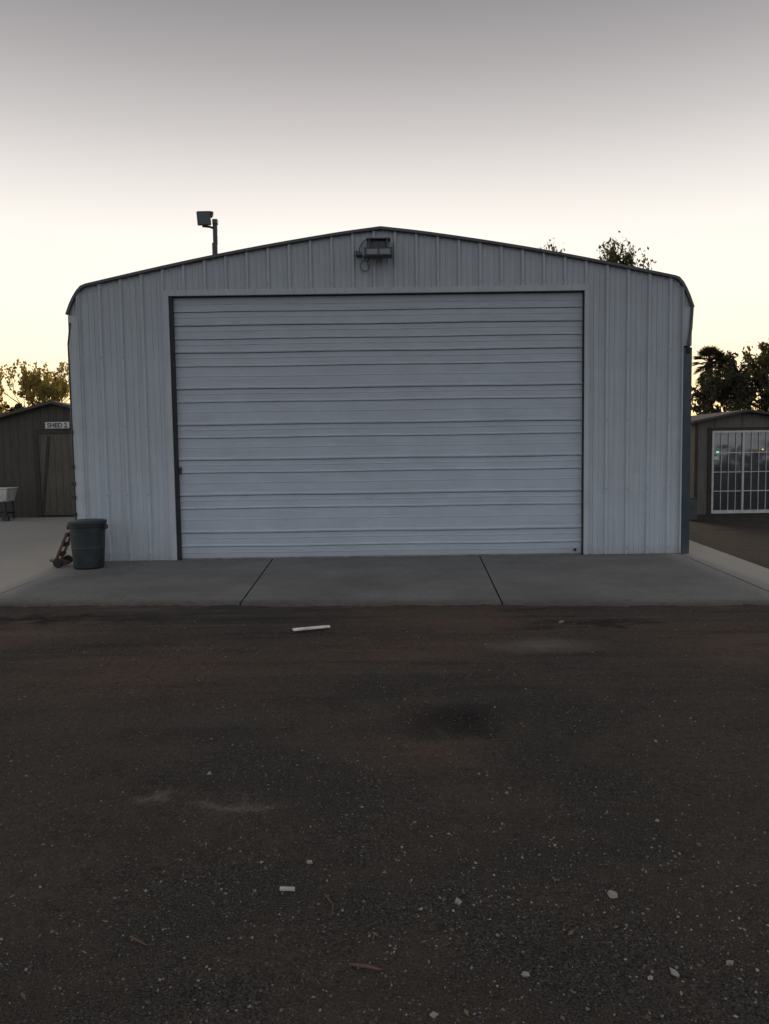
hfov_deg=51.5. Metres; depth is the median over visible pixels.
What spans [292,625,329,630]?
wood lath
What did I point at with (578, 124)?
sky
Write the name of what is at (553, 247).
sparse tree
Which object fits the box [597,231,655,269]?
sparse tree
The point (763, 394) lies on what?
broadleaf tree
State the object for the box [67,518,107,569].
trash can
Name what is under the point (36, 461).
wooden shed
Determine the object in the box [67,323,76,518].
conduit
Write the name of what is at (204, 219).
roof flood light
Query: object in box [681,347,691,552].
downspout panel
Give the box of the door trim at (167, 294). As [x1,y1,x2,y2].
[163,285,589,559]
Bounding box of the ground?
[0,517,768,1023]
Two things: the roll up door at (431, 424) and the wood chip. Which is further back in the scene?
the roll up door at (431, 424)
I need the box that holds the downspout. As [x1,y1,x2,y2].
[687,305,693,352]
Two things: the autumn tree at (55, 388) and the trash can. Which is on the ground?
the autumn tree at (55, 388)
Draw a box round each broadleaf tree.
[691,367,761,414]
[694,350,768,411]
[715,346,768,411]
[743,338,768,394]
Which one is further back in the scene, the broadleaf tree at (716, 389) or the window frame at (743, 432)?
the broadleaf tree at (716, 389)
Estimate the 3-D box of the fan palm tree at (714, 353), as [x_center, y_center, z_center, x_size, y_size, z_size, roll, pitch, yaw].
[15.805,-4.866,38.723,1.947,6.531,1.927,-1,4,0]
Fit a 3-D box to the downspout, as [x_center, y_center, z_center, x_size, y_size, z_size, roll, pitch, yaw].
[4.409,-2.635,11.471,0.094,0.672,0.054,-1,4,0]
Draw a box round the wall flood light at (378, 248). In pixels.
[355,237,392,271]
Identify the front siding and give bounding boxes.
[77,230,681,560]
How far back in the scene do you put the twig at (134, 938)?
2.60 m
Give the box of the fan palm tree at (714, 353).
[692,344,729,400]
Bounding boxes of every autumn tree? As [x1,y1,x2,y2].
[0,358,69,413]
[0,394,23,412]
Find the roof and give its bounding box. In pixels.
[65,226,694,315]
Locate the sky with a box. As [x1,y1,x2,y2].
[0,0,768,415]
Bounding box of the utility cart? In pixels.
[0,487,17,520]
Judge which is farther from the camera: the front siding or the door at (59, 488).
the door at (59, 488)
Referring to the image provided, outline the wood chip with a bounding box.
[280,886,294,890]
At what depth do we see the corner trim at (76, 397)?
11.57 m
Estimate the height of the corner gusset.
0.306 m
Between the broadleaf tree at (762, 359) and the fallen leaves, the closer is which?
the fallen leaves
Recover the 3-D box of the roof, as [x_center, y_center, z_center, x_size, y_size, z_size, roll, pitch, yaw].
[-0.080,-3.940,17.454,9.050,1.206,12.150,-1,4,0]
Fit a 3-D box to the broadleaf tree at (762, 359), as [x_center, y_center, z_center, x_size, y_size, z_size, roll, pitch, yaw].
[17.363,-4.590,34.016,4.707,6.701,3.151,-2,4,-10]
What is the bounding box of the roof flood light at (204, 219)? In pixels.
[196,211,217,254]
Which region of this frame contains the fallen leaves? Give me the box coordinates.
[7,608,757,1018]
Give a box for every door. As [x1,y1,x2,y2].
[38,434,74,514]
[173,292,582,557]
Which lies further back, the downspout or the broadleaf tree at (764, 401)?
the broadleaf tree at (764, 401)
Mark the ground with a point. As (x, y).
(64, 647)
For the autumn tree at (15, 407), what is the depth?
33.22 m
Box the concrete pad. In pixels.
[0,517,768,606]
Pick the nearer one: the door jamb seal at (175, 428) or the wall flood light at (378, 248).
the wall flood light at (378, 248)
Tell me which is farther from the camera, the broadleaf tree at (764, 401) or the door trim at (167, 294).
the broadleaf tree at (764, 401)
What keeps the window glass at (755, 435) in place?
in the garden shed at (729, 468)
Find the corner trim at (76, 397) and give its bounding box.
[68,287,691,552]
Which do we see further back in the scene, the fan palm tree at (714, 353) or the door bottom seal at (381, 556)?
the fan palm tree at (714, 353)
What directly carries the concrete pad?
on the ground
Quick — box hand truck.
[49,532,72,567]
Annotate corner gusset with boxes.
[69,292,689,315]
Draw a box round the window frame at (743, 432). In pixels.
[711,430,768,513]
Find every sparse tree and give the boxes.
[540,238,564,251]
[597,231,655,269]
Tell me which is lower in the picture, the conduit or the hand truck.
the hand truck
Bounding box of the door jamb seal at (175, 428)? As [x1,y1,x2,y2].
[169,291,584,559]
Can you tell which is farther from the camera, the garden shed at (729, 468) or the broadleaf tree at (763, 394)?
the broadleaf tree at (763, 394)
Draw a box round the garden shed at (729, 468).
[690,409,768,519]
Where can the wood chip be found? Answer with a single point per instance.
(282, 888)
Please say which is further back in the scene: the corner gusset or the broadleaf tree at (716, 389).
the broadleaf tree at (716, 389)
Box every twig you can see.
[130,936,146,945]
[325,894,333,915]
[348,963,380,970]
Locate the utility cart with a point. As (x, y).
(7, 494)
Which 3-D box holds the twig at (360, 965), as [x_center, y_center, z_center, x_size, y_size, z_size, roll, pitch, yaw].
[-0.062,1.402,2.456,0.106,0.017,0.014,1,5,17]
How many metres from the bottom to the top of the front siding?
4.732 m
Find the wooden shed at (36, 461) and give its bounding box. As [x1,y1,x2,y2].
[0,401,74,517]
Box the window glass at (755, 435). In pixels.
[713,432,768,509]
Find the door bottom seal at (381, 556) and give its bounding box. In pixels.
[182,553,580,559]
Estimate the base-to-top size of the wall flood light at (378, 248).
0.485 m
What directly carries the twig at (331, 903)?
on the ground

